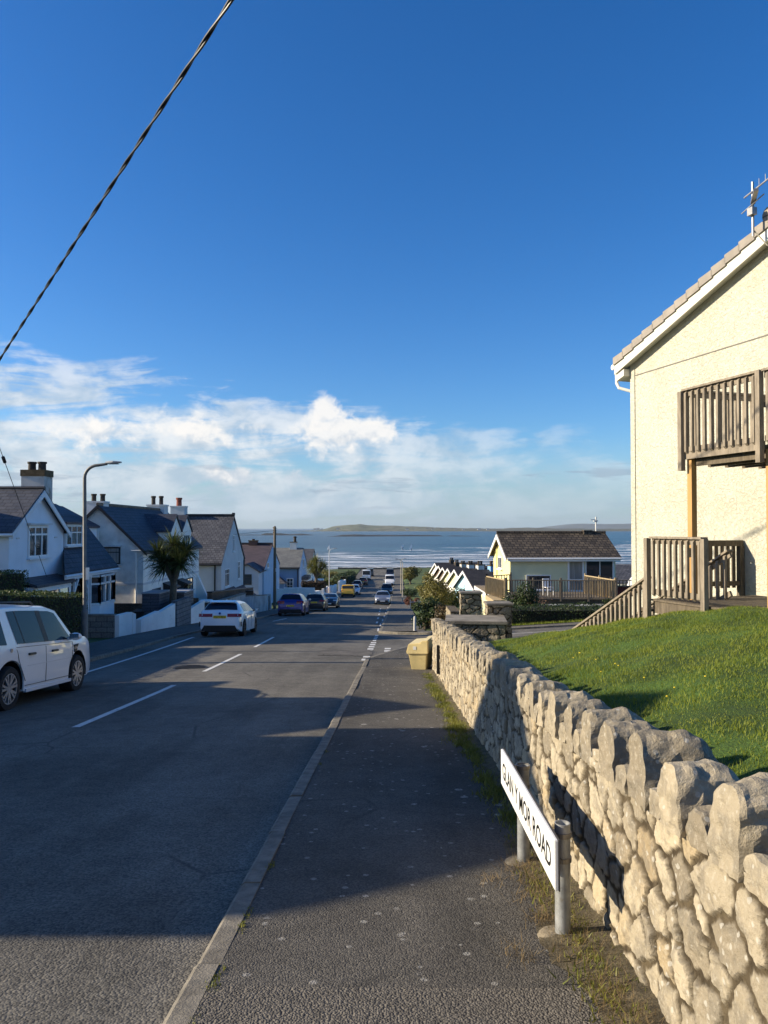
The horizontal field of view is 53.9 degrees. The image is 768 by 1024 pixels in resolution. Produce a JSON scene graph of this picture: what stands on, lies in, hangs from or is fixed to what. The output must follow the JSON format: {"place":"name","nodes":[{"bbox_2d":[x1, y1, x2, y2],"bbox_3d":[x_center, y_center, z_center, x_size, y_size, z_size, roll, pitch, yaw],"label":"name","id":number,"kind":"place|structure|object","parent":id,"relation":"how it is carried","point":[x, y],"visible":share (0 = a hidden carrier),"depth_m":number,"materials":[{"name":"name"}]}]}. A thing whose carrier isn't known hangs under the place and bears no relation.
{"place":"outdoors","nodes":[
{"label":"outdoors","id":0,"kind":"place"},
{"bbox_2d":[0,569,394,1023],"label":"road","id":1,"kind":"structure","parent":0,"point":[133,837],"depth_m":6.27,"materials":[{"name":"grey asphalt"}]},
{"bbox_2d":[0,601,89,710],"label":"parked car","id":2,"kind":"object","parent":1,"relation":"on","point":[41,647],"visible":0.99,"depth_m":12.95,"materials":[{"name":"white paint"}]},
{"bbox_2d":[173,665,207,668],"bbox_3d":[-4.750,3.836,18.520,0.835,0.048,0.835,0,-1,0],"label":"drain cover","id":3,"kind":"object","parent":1,"relation":"on","point":[190,666],"visible":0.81,"depth_m":18.56,"materials":[{"name":"metal"}]},
{"bbox_2d":[90,595,340,661],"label":"kerb","id":4,"kind":"structure","parent":1,"relation":"on","point":[102,656],"depth_m":25.76,"materials":[{"name":"concrete"}]},
{"bbox_2d":[199,599,258,635],"bbox_3d":[-6.620,4.494,32.561,2.223,1.498,4.334,0,-6,0],"label":"parked car","id":5,"kind":"object","parent":1,"relation":"on","point":[239,617],"visible":1,"depth_m":30.61,"materials":[{"name":"white paint"}]},
{"bbox_2d":[162,658,369,1023],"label":"kerb","id":6,"kind":"structure","parent":1,"relation":"on","point":[184,1007],"depth_m":3.83,"materials":[{"name":"concrete"}]},
{"bbox_2d":[277,593,310,615],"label":"parked car","id":7,"kind":"object","parent":1,"relation":"on","point":[293,603],"visible":1,"depth_m":52.90,"materials":[{"name":"blue paint"}]},
{"bbox_2d":[73,607,562,726],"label":"road markings","id":8,"kind":"object","parent":1,"relation":"on","point":[117,709],"visible":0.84,"depth_m":18.56,"materials":[{"name":"paint"}]},
{"bbox_2d":[306,593,329,610],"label":"parked car","id":9,"kind":"object","parent":1,"relation":"on","point":[318,601],"visible":0.81,"depth_m":62.21,"materials":[{"name":"black paint"}]},
{"bbox_2d":[324,593,340,607],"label":"parked car","id":10,"kind":"object","parent":1,"relation":"on","point":[334,600],"visible":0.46,"depth_m":70.84,"materials":[{"name":"blue paint"}]},
{"bbox_2d":[318,649,372,655],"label":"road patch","id":11,"kind":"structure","parent":1,"relation":"on","point":[331,652],"depth_m":23.05,"materials":[{"name":"asphalt"}]},
{"bbox_2d":[341,584,356,596],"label":"parked van","id":12,"kind":"object","parent":1,"relation":"on","point":[348,590],"visible":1,"depth_m":104.15,"materials":[{"name":"yellow paint"}]},
{"bbox_2d":[362,570,371,579],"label":"parked van","id":13,"kind":"object","parent":1,"relation":"on","point":[367,574],"visible":0.91,"depth_m":171.23,"materials":[{"name":"white paint"}]},
{"bbox_2d":[373,591,392,604],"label":"parked car","id":14,"kind":"object","parent":1,"relation":"on","point":[382,596],"visible":1,"depth_m":83.25,"materials":[{"name":"silver paint"}]},
{"bbox_2d":[379,583,393,594],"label":"parked car","id":15,"kind":"object","parent":1,"relation":"on","point":[388,587],"visible":0.83,"depth_m":113.34,"materials":[{"name":"blue paint"}]},
{"bbox_2d":[379,573,394,630],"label":"kerb","id":16,"kind":"structure","parent":1,"relation":"on","point":[383,623],"depth_m":53.51,"materials":[{"name":"concrete"}]},
{"bbox_2d":[384,574,395,584],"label":"parked van","id":17,"kind":"object","parent":1,"relation":"on","point":[389,578],"visible":0.8,"depth_m":150.30,"materials":[{"name":"white paint"}]},
{"bbox_2d":[89,569,365,656],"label":"pavement","id":18,"kind":"structure","parent":0,"point":[109,645],"depth_m":29.23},
{"bbox_2d":[81,461,121,639],"bbox_3d":[-8.825,1.346,23.576,1.239,5.878,0.240,0,-1,0],"label":"street lamp","id":19,"kind":"object","parent":18,"relation":"on","point":[84,621],"visible":0.91,"depth_m":23.54,"materials":[{"name":"metal"}]},
{"bbox_2d":[322,584,336,593],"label":"stepped wall","id":20,"kind":"structure","parent":18,"relation":"on","point":[333,588],"depth_m":109.31,"materials":[{"name":"paint"}]},
{"bbox_2d":[88,568,482,660],"bbox_3d":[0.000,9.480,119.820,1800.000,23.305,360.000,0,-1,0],"label":"ground","id":21,"kind":"structure","parent":0,"point":[417,581],"depth_m":151.25,"materials":[{"name":"green plant"}]},
{"bbox_2d":[0,569,29,595],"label":"hedge","id":22,"kind":"object","parent":21,"relation":"on","point":[11,580],"visible":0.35,"depth_m":26.74,"materials":[{"name":"green plant"}]},
{"bbox_2d":[0,589,88,633],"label":"hedge","id":23,"kind":"object","parent":21,"relation":"on","point":[66,608],"visible":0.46,"depth_m":23.16,"materials":[{"name":"green plant"}]},
{"bbox_2d":[0,462,120,613],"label":"blue white house","id":24,"kind":"structure","parent":21,"relation":"on","point":[56,530],"depth_m":31.71,"materials":[{"name":"paint"}]},
{"bbox_2d":[26,523,52,559],"bbox_3d":[-13.920,1.179,30.531,0.200,1.463,1.950,0,-1,0],"label":"window","id":25,"kind":"structure","parent":24,"relation":"in","point":[39,531],"depth_m":30.48,"materials":[{"name":"white plastic"}]},
{"bbox_2d":[37,585,69,596],"bbox_3d":[-13.335,3.523,30.530,0.070,0.900,2.900,0,-1,0],"label":"window","id":26,"kind":"structure","parent":24,"relation":"in","point":[66,589],"depth_m":31.13,"materials":[{"name":"white plastic"}]},
{"bbox_2d":[65,525,82,546],"bbox_3d":[-13.990,1.087,34.184,0.160,0.987,1.890,0,-1,0],"label":"window","id":27,"kind":"structure","parent":24,"relation":"in","point":[75,540],"depth_m":34.24,"materials":[{"name":"white plastic"}]},
{"bbox_2d":[88,614,116,637],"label":"block wall","id":28,"kind":"structure","parent":21,"relation":"on","point":[101,625],"depth_m":30.00,"materials":[{"name":"concrete"}]},
{"bbox_2d":[115,612,135,637],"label":"white wall","id":29,"kind":"structure","parent":21,"relation":"on","point":[125,623],"depth_m":30.74,"materials":[{"name":"paint"}]},
{"bbox_2d":[114,603,141,613],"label":"brick wall","id":30,"kind":"structure","parent":21,"relation":"on","point":[119,608],"depth_m":40.80,"materials":[{"name":"brick"}]},
{"bbox_2d":[132,609,144,618],"bbox_3d":[-12.300,5.447,38.089,0.580,1.070,0.680,0,-1,0],"label":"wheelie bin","id":31,"kind":"object","parent":21,"relation":"on","point":[139,613],"visible":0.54,"depth_m":37.79,"materials":[{"name":"black"}]},
{"bbox_2d":[87,494,206,602],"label":"pebbledash house","id":32,"kind":"structure","parent":21,"relation":"on","point":[124,532],"depth_m":42.84,"materials":[{"name":"white stone"}]},
{"bbox_2d":[102,545,121,565],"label":"window","id":33,"kind":"structure","parent":32,"relation":"in","point":[114,550],"depth_m":41.93,"materials":[{"name":"clear glass"}]},
{"bbox_2d":[136,603,174,632],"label":"stepped wall","id":34,"kind":"structure","parent":21,"relation":"on","point":[164,617],"depth_m":34.90,"materials":[{"name":"paint"}]},
{"bbox_2d":[141,590,169,615],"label":"bin store","id":35,"kind":"structure","parent":21,"relation":"on","point":[155,600],"depth_m":37.91,"materials":[{"name":"wood"}]},
{"bbox_2d":[141,523,201,603],"bbox_3d":[-10.941,3.366,39.068,3.409,5.668,3.315,-1,-1,31],"label":"cabbage palm","id":36,"kind":"object","parent":21,"relation":"on","point":[176,556],"visible":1,"depth_m":38.83,"materials":[{"name":"green plant"}]},
{"bbox_2d":[171,597,190,625],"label":"block pier","id":37,"kind":"structure","parent":21,"relation":"on","point":[183,611],"depth_m":38.77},
{"bbox_2d":[177,589,193,605],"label":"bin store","id":38,"kind":"structure","parent":21,"relation":"on","point":[181,593],"depth_m":41.39,"materials":[{"name":"grey"}]},
{"bbox_2d":[191,600,204,623],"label":"sloping wall","id":39,"kind":"structure","parent":21,"relation":"on","point":[197,608],"depth_m":41.61,"materials":[{"name":"paint"}]},
{"bbox_2d":[170,498,255,594],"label":"grey gable house","id":40,"kind":"structure","parent":21,"relation":"on","point":[222,562],"depth_m":63.49,"materials":[{"name":"paint"}]},
{"bbox_2d":[225,568,230,587],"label":"window","id":41,"kind":"structure","parent":40,"relation":"in","point":[227,571],"depth_m":62.66,"materials":[{"name":"white plastic"}]},
{"bbox_2d":[207,587,253,599],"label":"stone wall","id":42,"kind":"structure","parent":21,"relation":"on","point":[217,595],"depth_m":52.05,"materials":[{"name":"stone"}]},
{"bbox_2d":[219,593,267,612],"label":"rendered wall","id":43,"kind":"structure","parent":21,"relation":"on","point":[253,602],"depth_m":56.68,"materials":[{"name":"paint"}]},
{"bbox_2d":[242,539,279,602],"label":"purple roof house","id":44,"kind":"structure","parent":21,"relation":"on","point":[259,567],"depth_m":84.27,"materials":[{"name":"paint"}]},
{"bbox_2d":[245,574,251,584],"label":"window","id":45,"kind":"structure","parent":44,"relation":"in","point":[248,577],"depth_m":79.44,"materials":[{"name":"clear glass"}]},
{"bbox_2d":[267,593,271,610],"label":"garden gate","id":46,"kind":"structure","parent":21,"relation":"on","point":[269,596],"depth_m":63.82,"materials":[{"name":"wood"}]},
{"bbox_2d":[273,526,276,608],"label":"utility pole","id":47,"kind":"object","parent":21,"relation":"on","point":[274,573],"visible":0.9,"depth_m":67.30,"materials":[{"name":"brown wood"}]},
{"bbox_2d":[276,587,297,601],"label":"white wall","id":48,"kind":"structure","parent":21,"relation":"on","point":[281,592],"depth_m":89.66,"materials":[{"name":"paint"}]},
{"bbox_2d":[276,536,310,588],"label":"blue house","id":49,"kind":"structure","parent":21,"relation":"on","point":[292,566],"depth_m":108.12,"materials":[{"name":"paint"}]},
{"bbox_2d":[298,587,319,596],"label":"white wall","id":50,"kind":"structure","parent":21,"relation":"on","point":[304,591],"depth_m":93.66,"materials":[{"name":"paint"}]},
{"bbox_2d":[301,580,326,591],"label":"hedge","id":51,"kind":"object","parent":21,"relation":"on","point":[319,585],"visible":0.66,"depth_m":100.43,"materials":[{"name":"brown plant"}]},
{"bbox_2d":[304,549,323,580],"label":"white gable house","id":52,"kind":"structure","parent":21,"relation":"on","point":[309,553],"depth_m":127.36,"materials":[{"name":"grey stone"}]},
{"bbox_2d":[305,554,330,581],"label":"cabbage palm","id":53,"kind":"object","parent":21,"relation":"on","point":[314,565],"visible":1,"depth_m":101.12,"materials":[{"name":"green plant"}]},
{"bbox_2d":[321,569,338,577],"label":"shrub","id":54,"kind":"object","parent":21,"relation":"on","point":[333,573],"visible":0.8,"depth_m":183.70,"materials":[{"name":"green plant"}]},
{"bbox_2d":[337,570,357,583],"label":"hedge","id":55,"kind":"object","parent":21,"relation":"on","point":[350,577],"visible":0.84,"depth_m":147.48,"materials":[{"name":"green plant"}]},
{"bbox_2d":[400,588,417,596],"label":"shrub","id":56,"kind":"object","parent":21,"relation":"on","point":[408,592],"visible":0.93,"depth_m":103.19,"materials":[{"name":"green plant"}]},
{"bbox_2d":[400,565,421,583],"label":"tree","id":57,"kind":"object","parent":21,"relation":"on","point":[410,573],"visible":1,"depth_m":148.96,"materials":[{"name":"green plant"}]},
{"bbox_2d":[404,596,419,605],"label":"shrub","id":58,"kind":"object","parent":21,"relation":"on","point":[407,601],"visible":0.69,"depth_m":73.50,"materials":[{"name":"orange plant"}]},
{"bbox_2d":[411,596,445,629],"bbox_3d":[2.255,4.884,36.417,1.755,1.746,2.034,0,-1,18],"label":"shrub","id":59,"kind":"object","parent":21,"relation":"on","point":[425,615],"visible":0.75,"depth_m":36.07,"materials":[{"name":"green plant"}]},
{"bbox_2d":[420,571,454,606],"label":"shrub","id":60,"kind":"object","parent":21,"relation":"on","point":[434,587],"visible":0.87,"depth_m":49.45,"materials":[{"name":"green plant"}]},
{"bbox_2d":[427,558,476,580],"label":"gabled bungalow","id":61,"kind":"object","parent":21,"relation":"on","point":[435,566],"visible":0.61,"depth_m":158.50,"materials":[{"name":"paint"}]},
{"bbox_2d":[442,586,463,607],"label":"shrub","id":62,"kind":"object","parent":21,"relation":"on","point":[455,602],"visible":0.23,"depth_m":57.34,"materials":[{"name":"green plant"}]},
{"bbox_2d":[433,560,485,579],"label":"gabled bungalow","id":63,"kind":"object","parent":21,"relation":"on","point":[439,567],"visible":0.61,"depth_m":144.50,"materials":[{"name":"paint"}]},
{"bbox_2d":[436,561,487,579],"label":"gabled bungalow","id":64,"kind":"object","parent":21,"relation":"on","point":[444,569],"visible":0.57,"depth_m":130.64,"materials":[{"name":"paint"}]},
{"bbox_2d":[440,561,487,587],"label":"gabled bungalow","id":65,"kind":"object","parent":21,"relation":"on","point":[447,573],"visible":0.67,"depth_m":116.59,"materials":[{"name":"paint"}]},
{"bbox_2d":[444,561,487,590],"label":"gabled bungalow","id":66,"kind":"object","parent":21,"relation":"on","point":[453,576],"visible":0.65,"depth_m":102.61,"materials":[{"name":"paint"}]},
{"bbox_2d":[451,561,493,592],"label":"gabled bungalow","id":67,"kind":"object","parent":21,"relation":"on","point":[468,579],"visible":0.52,"depth_m":87.70,"materials":[{"name":"paint"}]},
{"bbox_2d":[474,585,489,614],"bbox_3d":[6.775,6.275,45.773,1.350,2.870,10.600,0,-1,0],"label":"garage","id":68,"kind":"structure","parent":21,"relation":"on","point":[481,588],"depth_m":48.91,"materials":[{"name":"white paint"}]},
{"bbox_2d":[501,581,540,605],"bbox_3d":[6.745,4.600,37.417,2.006,2.582,1.609,0,-1,0],"label":"shrub","id":69,"kind":"object","parent":21,"relation":"on","point":[525,595],"visible":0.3,"depth_m":37.13,"materials":[{"name":"green plant"}]},
{"bbox_2d":[485,572,617,603],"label":"raised deck","id":70,"kind":"structure","parent":21,"relation":"on","point":[598,589],"depth_m":39.92,"materials":[{"name":"brown wood"}]},
{"bbox_2d":[488,517,621,591],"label":"yellow bungalow","id":71,"kind":"object","parent":21,"relation":"on","point":[550,555],"visible":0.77,"depth_m":45.21,"materials":[{"name":"brown tile"}]},
{"bbox_2d":[526,575,552,590],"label":"window","id":72,"kind":"structure","parent":71,"relation":"in","point":[528,577],"depth_m":44.95,"materials":[{"name":"white plastic"}]},
{"bbox_2d":[567,561,583,591],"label":"door","id":73,"kind":"structure","parent":71,"relation":"in","point":[575,569],"depth_m":45.06,"materials":[{"name":"white plastic"}]},
{"bbox_2d":[585,561,611,578],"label":"window","id":74,"kind":"structure","parent":71,"relation":"in","point":[592,568],"depth_m":45.13,"materials":[{"name":"glass"}]},
{"bbox_2d":[512,601,627,625],"bbox_3d":[9.468,4.905,35.437,8.361,1.316,2.772,0,-1,0],"label":"hedge","id":75,"kind":"object","parent":21,"relation":"on","point":[534,613],"visible":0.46,"depth_m":34.33,"materials":[{"name":"green plant"}]},
{"bbox_2d":[431,618,767,1023],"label":"stone wall","id":76,"kind":"structure","parent":21,"relation":"on","point":[669,850],"depth_m":2.90,"materials":[{"name":"stone"}]},
{"bbox_2d":[610,578,631,602],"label":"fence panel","id":77,"kind":"object","parent":21,"relation":"on","point":[622,588],"visible":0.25,"depth_m":40.28,"materials":[{"name":"wood"}]},
{"bbox_2d":[615,564,631,585],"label":"bungalow","id":78,"kind":"object","parent":21,"relation":"on","point":[623,571],"visible":0.04,"depth_m":70.19,"materials":[{"name":"grey stone"}]},
{"bbox_2d":[611,174,767,614],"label":"cream house","id":79,"kind":"structure","parent":21,"relation":"on","point":[690,365],"depth_m":13.49,"materials":[{"name":"paint"}]},
{"bbox_3d":[-11.212,-0.449,19.815,0.345,9.030,0.284,0,-1,0],"label":"utility pole","id":80,"kind":"object","parent":21,"relation":"on","visible":0},
{"bbox_2d":[0,449,46,576],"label":"service wire","id":81,"kind":"object","parent":80,"relation":"attached to","point":[3,459],"visible":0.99,"depth_m":25.98,"materials":[{"name":"black"}]},
{"bbox_2d":[0,0,233,360],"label":"overhead cable","id":82,"kind":"object","parent":80,"relation":"attached to","point":[207,36],"visible":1,"depth_m":10.15,"materials":[{"name":"black plastic"}]},
{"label":"grass verge","id":83,"kind":"structure","parent":21,"relation":"on","visible":0},
{"bbox_2d":[512,618,618,625],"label":"grass","id":84,"kind":"structure","parent":83,"relation":"on","point":[574,620],"depth_m":33.94,"materials":[{"name":"plant"}]},
{"bbox_2d":[0,0,767,528],"label":"sky","id":85,"kind":"structure","parent":0,"point":[366,262],"materials":[{"name":"blue"}]},
{"bbox_2d":[190,658,580,1022],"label":"pavement","id":86,"kind":"structure","parent":0,"point":[387,851],"depth_m":4.17,"materials":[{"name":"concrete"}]},
{"bbox_2d":[188,750,328,1023],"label":"moss","id":87,"kind":"object","parent":86,"relation":"on","point":[241,926],"visible":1,"depth_m":3.14,"materials":[{"name":"plant"}]},
{"bbox_2d":[190,986,602,1023],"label":"pavement patch","id":88,"kind":"object","parent":86,"relation":"on","point":[287,1005],"visible":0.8,"depth_m":2.82,"materials":[{"name":"grey asphalt"}]},
{"bbox_2d":[406,636,432,669],"bbox_3d":[0.843,3.256,17.484,0.514,0.699,0.889,0,-1,14],"label":"grit bin","id":89,"kind":"object","parent":86,"relation":"on","point":[419,651],"visible":0.89,"depth_m":17.10,"materials":[{"name":"yellow"}]},
{"bbox_2d":[429,670,669,1023],"bbox_3d":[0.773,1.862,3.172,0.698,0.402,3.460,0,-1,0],"label":"dry grass","id":90,"kind":"structure","parent":86,"relation":"on","point":[550,922],"depth_m":3.29,"materials":[{"name":"brown plant"}]},
{"bbox_2d":[501,748,571,937],"bbox_3d":[0.790,1.767,3.922,0.219,0.725,1.479,0,-1,0],"label":"street sign","id":91,"kind":"object","parent":90,"relation":"on","point":[551,846],"visible":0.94,"depth_m":3.46,"materials":[{"name":"white metal"}]},
{"bbox_2d":[422,672,670,1023],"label":"weeds","id":92,"kind":"object","parent":90,"relation":"on","point":[461,728],"visible":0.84,"depth_m":5.63,"materials":[{"name":"green plant"}]},
{"bbox_2d":[382,569,424,630],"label":"pavement","id":93,"kind":"structure","parent":0,"point":[400,616],"depth_m":57.44,"materials":[{"name":"concrete"}]},
{"bbox_2d":[238,529,631,568],"bbox_3d":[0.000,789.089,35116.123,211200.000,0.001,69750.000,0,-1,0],"label":"sea","id":94,"kind":"structure","parent":0,"point":[389,551],"depth_m":694.34,"materials":[{"name":"liquid"}]},
{"bbox_2d":[327,534,454,536],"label":"rock reef","id":95,"kind":"object","parent":94,"relation":"in","point":[354,535],"visible":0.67,"depth_m":1508.69},
{"bbox_2d":[365,635,529,658],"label":"corner pavement","id":96,"kind":"structure","parent":0,"point":[401,653],"depth_m":21.61,"materials":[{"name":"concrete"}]},
{"bbox_2d":[446,606,458,614],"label":"wall","id":97,"kind":"structure","parent":96,"relation":"on","point":[452,610],"depth_m":20.75,"materials":[{"name":"stone"}]},
{"bbox_2d":[310,524,630,530],"bbox_3d":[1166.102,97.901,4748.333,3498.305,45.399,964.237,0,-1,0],"label":"headland","id":98,"kind":"structure","parent":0,"point":[359,527],"depth_m":4509.14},
{"bbox_2d":[367,626,574,657],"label":"side road","id":99,"kind":"structure","parent":0,"point":[391,641],"depth_m":30.16,"materials":[{"name":"asphalt"}]},
{"bbox_2d":[428,602,458,625],"bbox_3d":[2.636,4.428,31.382,1.572,1.312,1.686,0,-1,0],"label":"shrub","id":100,"kind":"object","parent":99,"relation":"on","point":[442,613],"visible":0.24,"depth_m":31.33,"materials":[{"name":"plant"}]},
{"bbox_2d":[368,634,533,657],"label":"corner kerb","id":101,"kind":"structure","parent":99,"relation":"on","point":[400,648],"depth_m":22.71,"materials":[{"name":"concrete"}]},
{"bbox_2d":[379,622,605,634],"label":"side kerb","id":102,"kind":"structure","parent":99,"relation":"on","point":[431,633],"depth_m":32.81,"materials":[{"name":"concrete"}]},
{"bbox_2d":[417,621,609,631],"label":"side pavement","id":103,"kind":"structure","parent":0,"point":[532,625],"depth_m":33.57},
{"bbox_2d":[541,524,630,528],"bbox_3d":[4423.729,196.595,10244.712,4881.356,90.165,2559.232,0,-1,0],"label":"hills","id":104,"kind":"structure","parent":0,"point":[606,526],"depth_m":9719.05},
{"bbox_2d":[482,605,767,776],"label":"lawn","id":105,"kind":"structure","parent":0,"point":[739,711],"depth_m":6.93,"materials":[{"name":"green plant"}]},
{"bbox_2d":[458,590,482,614],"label":"gate pier","id":106,"kind":"structure","parent":105,"relation":"on","point":[470,601],"depth_m":19.64,"materials":[{"name":"stone"}]},
{"bbox_2d":[445,614,507,640],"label":"planter wall","id":107,"kind":"structure","parent":105,"relation":"on","point":[486,627],"depth_m":15.98,"materials":[{"name":"grey stone"}]},
{"bbox_2d":[483,601,513,637],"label":"gate pier","id":108,"kind":"structure","parent":105,"relation":"on","point":[504,608],"depth_m":17.19,"materials":[{"name":"stone"}]},
{"bbox_2d":[572,536,766,628],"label":"timber deck","id":109,"kind":"structure","parent":105,"relation":"on","point":[703,600],"depth_m":11.93,"materials":[{"name":"brown wood"}]},
{"bbox_3d":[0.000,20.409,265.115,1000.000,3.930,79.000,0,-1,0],"label":"beach","id":110,"kind":"structure","parent":0,"visible":0},
{"bbox_2d":[338,567,431,569],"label":"sea wall","id":111,"kind":"structure","parent":110,"relation":"on","point":[361,568],"depth_m":229.28,"materials":[{"name":"concrete"}]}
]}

